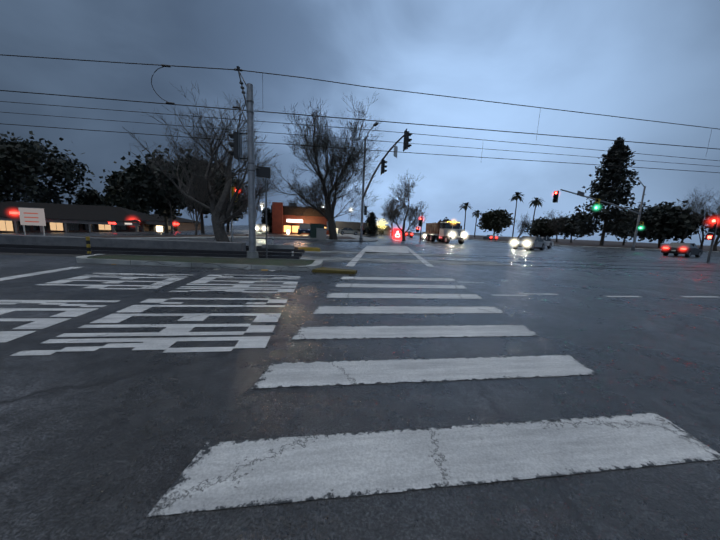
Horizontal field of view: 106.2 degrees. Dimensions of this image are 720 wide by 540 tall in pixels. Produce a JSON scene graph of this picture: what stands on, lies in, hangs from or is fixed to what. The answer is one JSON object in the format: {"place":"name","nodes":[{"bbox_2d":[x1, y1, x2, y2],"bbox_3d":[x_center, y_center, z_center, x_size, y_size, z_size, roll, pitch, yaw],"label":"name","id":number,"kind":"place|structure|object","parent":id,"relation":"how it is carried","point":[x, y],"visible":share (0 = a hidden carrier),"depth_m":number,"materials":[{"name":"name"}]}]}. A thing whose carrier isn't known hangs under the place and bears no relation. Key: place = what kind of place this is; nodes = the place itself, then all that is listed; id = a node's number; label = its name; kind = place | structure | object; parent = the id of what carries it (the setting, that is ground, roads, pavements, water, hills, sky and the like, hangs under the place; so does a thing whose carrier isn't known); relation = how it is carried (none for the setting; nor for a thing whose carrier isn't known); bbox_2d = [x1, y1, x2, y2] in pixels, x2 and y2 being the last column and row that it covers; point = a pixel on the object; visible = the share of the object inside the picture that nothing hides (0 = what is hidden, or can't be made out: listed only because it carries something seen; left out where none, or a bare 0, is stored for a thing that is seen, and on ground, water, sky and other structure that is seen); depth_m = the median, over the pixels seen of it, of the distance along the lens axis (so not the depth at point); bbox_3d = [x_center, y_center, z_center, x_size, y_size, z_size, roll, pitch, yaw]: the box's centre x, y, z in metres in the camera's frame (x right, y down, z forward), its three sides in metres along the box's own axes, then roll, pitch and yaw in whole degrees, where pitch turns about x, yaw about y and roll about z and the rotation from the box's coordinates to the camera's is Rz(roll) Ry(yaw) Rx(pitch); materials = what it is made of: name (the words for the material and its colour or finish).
{"place":"outdoors","nodes":[
{"label":"outdoors","id":0,"kind":"place"},
{"bbox_2d":[129,233,377,241],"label":"sidewalk","id":1,"kind":"structure","parent":0,"point":[365,239],"depth_m":28.45,"materials":[{"name":"concrete"}]},
{"bbox_2d":[73,234,355,238],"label":"planting","id":2,"kind":"object","parent":1,"relation":"on","point":[339,237],"visible":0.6,"depth_m":32.18,"materials":[{"name":"green plant"}]},
{"bbox_2d":[298,223,310,234],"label":"parked suv","id":3,"kind":"object","parent":1,"relation":"on","point":[303,227],"visible":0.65,"depth_m":41.20,"materials":[{"name":"blue metal"}]},
{"bbox_2d":[309,223,326,239],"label":"utility cabinets","id":4,"kind":"object","parent":1,"relation":"on","point":[318,231],"visible":1,"depth_m":29.26,"materials":[{"name":"green"}]},
{"bbox_2d":[337,228,359,234],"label":"car","id":5,"kind":"object","parent":1,"relation":"on","point":[347,231],"visible":1,"depth_m":56.63,"materials":[{"name":"beige metal"}]},
{"bbox_2d":[0,225,719,539],"bbox_3d":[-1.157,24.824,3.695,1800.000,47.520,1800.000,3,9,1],"label":"ground","id":6,"kind":"structure","parent":0,"point":[104,444],"depth_m":2.31,"materials":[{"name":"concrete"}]},
{"bbox_2d":[18,207,45,235],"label":"pylon sign","id":7,"kind":"object","parent":6,"relation":"on","point":[32,216],"visible":0.9,"depth_m":40.38,"materials":[{"name":"grey"}]},
{"bbox_2d":[0,201,148,232],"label":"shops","id":8,"kind":"structure","parent":6,"relation":"on","point":[66,218],"depth_m":61.25,"materials":[{"name":"brown glass"}]},
{"bbox_2d":[112,212,200,231],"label":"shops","id":9,"kind":"structure","parent":6,"relation":"on","point":[155,223],"depth_m":65.76,"materials":[{"name":"glass"}]},
{"bbox_2d":[0,131,380,235],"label":"evergreen trees","id":10,"kind":"object","parent":6,"relation":"on","point":[136,188],"visible":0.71,"depth_m":71.44,"materials":[{"name":"green plant"}]},
{"bbox_2d":[111,264,275,271],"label":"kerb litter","id":11,"kind":"object","parent":6,"relation":"on","point":[239,268],"visible":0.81,"depth_m":8.19,"materials":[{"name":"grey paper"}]},
{"bbox_2d":[76,254,322,270],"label":"median island","id":12,"kind":"structure","parent":6,"relation":"on","point":[246,263],"depth_m":8.65,"materials":[{"name":"concrete"}]},
{"bbox_2d":[85,237,93,254],"bbox_3d":[-9.069,-0.802,9.030,0.209,0.620,0.220,3,9,1],"label":"delineator post","id":13,"kind":"object","parent":12,"relation":"on","point":[88,246],"visible":0.92,"depth_m":9.01,"materials":[{"name":"black"}]},
{"bbox_2d":[122,81,295,241],"bbox_3d":[-9.520,-6.961,17.845,13.826,10.530,9.045,10,11,42],"label":"bare tree","id":14,"kind":"object","parent":6,"relation":"on","point":[221,217],"visible":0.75,"depth_m":17.70,"materials":[{"name":"brown plant"}]},
{"bbox_2d":[141,114,276,234],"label":"bare trees","id":15,"kind":"object","parent":6,"relation":"on","point":[192,194],"visible":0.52,"depth_m":33.75,"materials":[{"name":"plant"}]},
{"bbox_2d":[226,185,238,241],"bbox_3d":[-8.931,-3.954,19.048,0.899,4.140,0.502,-1,9,-24],"label":"traffic light","id":16,"kind":"object","parent":6,"relation":"on","point":[232,194],"visible":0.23,"depth_m":18.93,"materials":[{"name":"grey metal"}]},
{"bbox_2d":[0,250,507,265],"bbox_3d":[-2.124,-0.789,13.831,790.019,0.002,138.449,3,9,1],"label":"sidewalk","id":17,"kind":"structure","parent":6,"relation":"on","point":[389,260],"depth_m":12.70,"materials":[{"name":"concrete"}]},
{"bbox_2d":[0,234,294,250],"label":"platform wall","id":18,"kind":"structure","parent":17,"relation":"on","point":[108,242],"depth_m":12.13,"materials":[{"name":"concrete"}]},
{"bbox_2d":[228,66,258,257],"bbox_3d":[-4.311,-3.900,10.055,1.070,6.910,0.505,5,9,13],"label":"catenary pole","id":19,"kind":"object","parent":17,"relation":"on","point":[236,153],"visible":1,"depth_m":9.87,"materials":[{"name":"metal"}]},
{"bbox_2d":[0,54,719,172],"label":"catenary wires","id":20,"kind":"object","parent":19,"relation":"hanging from","point":[235,107],"visible":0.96,"depth_m":12.00,"materials":[{"name":"black metal"}]},
{"bbox_2d":[255,166,270,257],"bbox_3d":[-3.809,-2.140,10.472,0.708,3.532,0.297,-1,9,-22],"label":"street sign","id":21,"kind":"object","parent":17,"relation":"on","point":[263,172],"visible":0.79,"depth_m":10.24,"materials":[{"name":"black metal"}]},
{"bbox_2d":[298,247,319,251],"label":"painted curb","id":22,"kind":"structure","parent":17,"relation":"on","point":[312,249],"depth_m":15.54,"materials":[{"name":"yellow paint"}]},
{"bbox_2d":[0,244,711,270],"bbox_3d":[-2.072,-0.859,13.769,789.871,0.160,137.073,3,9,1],"label":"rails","id":23,"kind":"object","parent":17,"relation":"on","point":[53,249],"visible":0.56,"depth_m":11.35,"materials":[{"name":"grey metal"}]},
{"bbox_2d":[346,246,433,266],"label":"crosswalk","id":24,"kind":"structure","parent":17,"relation":"on","point":[388,249],"depth_m":18.15,"materials":[{"name":"white paint"}]},
{"bbox_2d":[256,224,268,232],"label":"car","id":25,"kind":"object","parent":6,"relation":"on","point":[260,227],"depth_m":44.62,"materials":[{"name":"white"}]},
{"bbox_2d":[271,202,328,234],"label":"building","id":26,"kind":"structure","parent":6,"relation":"on","point":[285,220],"depth_m":49.89,"materials":[{"name":"brown brick"}]},
{"bbox_2d":[262,91,384,239],"bbox_3d":[-4.486,-10.388,29.253,13.918,14.124,12.731,3,9,1],"label":"bare tree","id":27,"kind":"object","parent":6,"relation":"on","point":[326,192],"visible":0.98,"depth_m":27.80,"materials":[{"name":"brown plant"}]},
{"bbox_2d":[312,267,356,273],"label":"painted curb","id":28,"kind":"structure","parent":6,"relation":"on","point":[332,270],"depth_m":8.32,"materials":[{"name":"yellow paint"}]},
{"bbox_2d":[0,267,715,355],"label":"road markings","id":29,"kind":"object","parent":6,"relation":"on","point":[165,344],"visible":0.94,"depth_m":3.79,"materials":[{"name":"white paint"}]},
{"bbox_2d":[335,221,390,234],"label":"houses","id":30,"kind":"structure","parent":6,"relation":"on","point":[341,225],"depth_m":68.48,"materials":[{"name":"brown glass"}]},
{"bbox_2d":[377,219,386,235],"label":"fairy light tree","id":31,"kind":"object","parent":6,"relation":"on","point":[382,222],"visible":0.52,"depth_m":68.92,"materials":[{"name":"yellow plant"}]},
{"bbox_2d":[359,122,411,241],"bbox_3d":[1.800,-7.731,23.099,0.761,11.332,12.227,1,9,-13],"label":"traffic light pole","id":32,"kind":"object","parent":6,"relation":"on","point":[407,140],"visible":0.98,"depth_m":24.32,"materials":[{"name":"black metal"}]},
{"bbox_2d":[393,228,401,239],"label":"red monument sign","id":33,"kind":"object","parent":6,"relation":"on","point":[397,233],"visible":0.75,"depth_m":45.28,"materials":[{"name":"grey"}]},
{"bbox_2d":[379,172,427,240],"bbox_3d":[5.771,-9.240,38.620,7.100,10.117,6.425,-2,10,-29],"label":"bare tree","id":34,"kind":"object","parent":6,"relation":"on","point":[403,205],"visible":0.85,"depth_m":38.02,"materials":[{"name":"brown plant"}]},
{"bbox_2d":[405,231,412,237],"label":"car","id":35,"kind":"object","parent":6,"relation":"on","point":[409,234],"visible":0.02,"depth_m":59.02,"materials":[{"name":"black"}]},
{"bbox_2d":[416,212,422,243],"bbox_3d":[7.015,-4.979,32.038,0.517,3.700,0.804,9,11,39],"label":"traffic light","id":36,"kind":"object","parent":6,"relation":"on","point":[420,222],"visible":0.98,"depth_m":31.94,"materials":[{"name":"black metal"}]},
{"bbox_2d":[419,232,430,239],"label":"car","id":37,"kind":"object","parent":6,"relation":"on","point":[423,234],"visible":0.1,"depth_m":50.27,"materials":[{"name":"grey"}]},
{"bbox_2d":[147,276,719,516],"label":"crosswalk stripes","id":38,"kind":"object","parent":6,"relation":"on","point":[235,474],"visible":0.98,"depth_m":1.76,"materials":[{"name":"paint"}]},
{"bbox_2d":[425,221,465,243],"bbox_3d":[12.337,-5.628,39.457,2.960,3.250,7.900,1,9,-10],"label":"dump truck","id":39,"kind":"object","parent":6,"relation":"on","point":[446,231],"visible":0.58,"depth_m":37.31,"materials":[{"name":"black metal"}]},
{"bbox_2d":[483,235,496,239],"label":"car","id":40,"kind":"object","parent":6,"relation":"on","point":[490,237],"visible":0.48,"depth_m":67.21,"materials":[{"name":"black"}]},
{"bbox_2d":[459,192,544,238],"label":"palm trees","id":41,"kind":"object","parent":6,"relation":"on","point":[535,202],"visible":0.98,"depth_m":121.12,"materials":[{"name":"green plant"}]},
{"bbox_2d":[511,236,545,249],"bbox_3d":[18.324,-2.928,29.216,4.690,1.442,2.040,-4,11,-38],"label":"silver car","id":42,"kind":"object","parent":6,"relation":"on","point":[530,242],"visible":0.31,"depth_m":28.40,"materials":[{"name":"grey metal"}]},
{"bbox_2d":[541,237,553,247],"bbox_3d":[23.311,-3.623,35.315,4.690,1.442,2.040,-3,10,-33],"label":"white car","id":43,"kind":"object","parent":6,"relation":"on","point":[549,242],"visible":0.27,"depth_m":35.06,"materials":[{"name":"grey metal"}]},
{"bbox_2d":[382,187,719,250],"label":"bare trees","id":44,"kind":"object","parent":6,"relation":"on","point":[694,209],"visible":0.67,"depth_m":64.30,"materials":[{"name":"brown plant"}]},
{"bbox_2d":[435,199,719,247],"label":"trees","id":45,"kind":"object","parent":6,"relation":"on","point":[498,220],"visible":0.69,"depth_m":64.06,"materials":[{"name":"green plant"}]},
{"bbox_2d":[556,137,669,245],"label":"conifer","id":46,"kind":"object","parent":6,"relation":"on","point":[606,188],"visible":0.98,"depth_m":57.19,"materials":[{"name":"green plant"}]},
{"bbox_2d":[661,242,702,256],"bbox_3d":[34.342,-2.163,28.773,4.690,1.442,2.040,-2,9,-26],"label":"dark car","id":47,"kind":"object","parent":6,"relation":"on","point":[686,249],"visible":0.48,"depth_m":27.96,"materials":[{"name":"black metal"}]},
{"bbox_2d":[705,208,719,261],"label":"pedestrian signal pole","id":48,"kind":"object","parent":6,"relation":"on","point":[713,225],"visible":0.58,"depth_m":21.18,"materials":[{"name":"black metal"}]},
{"bbox_2d":[0,0,719,245],"label":"sky","id":49,"kind":"structure","parent":0,"point":[653,60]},
{"bbox_2d":[390,232,719,252],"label":"sidewalk","id":50,"kind":"structure","parent":0,"point":[606,244],"depth_m":81.13,"materials":[{"name":"concrete"}]},
{"bbox_2d":[552,176,645,250],"bbox_3d":[29.860,-7.192,32.296,27.734,9.969,1.798,-3,10,-33],"label":"signal pole","id":51,"kind":"object","parent":50,"relation":"on","point":[578,193],"visible":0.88,"depth_m":35.98,"materials":[{"name":"black metal"}]}
]}

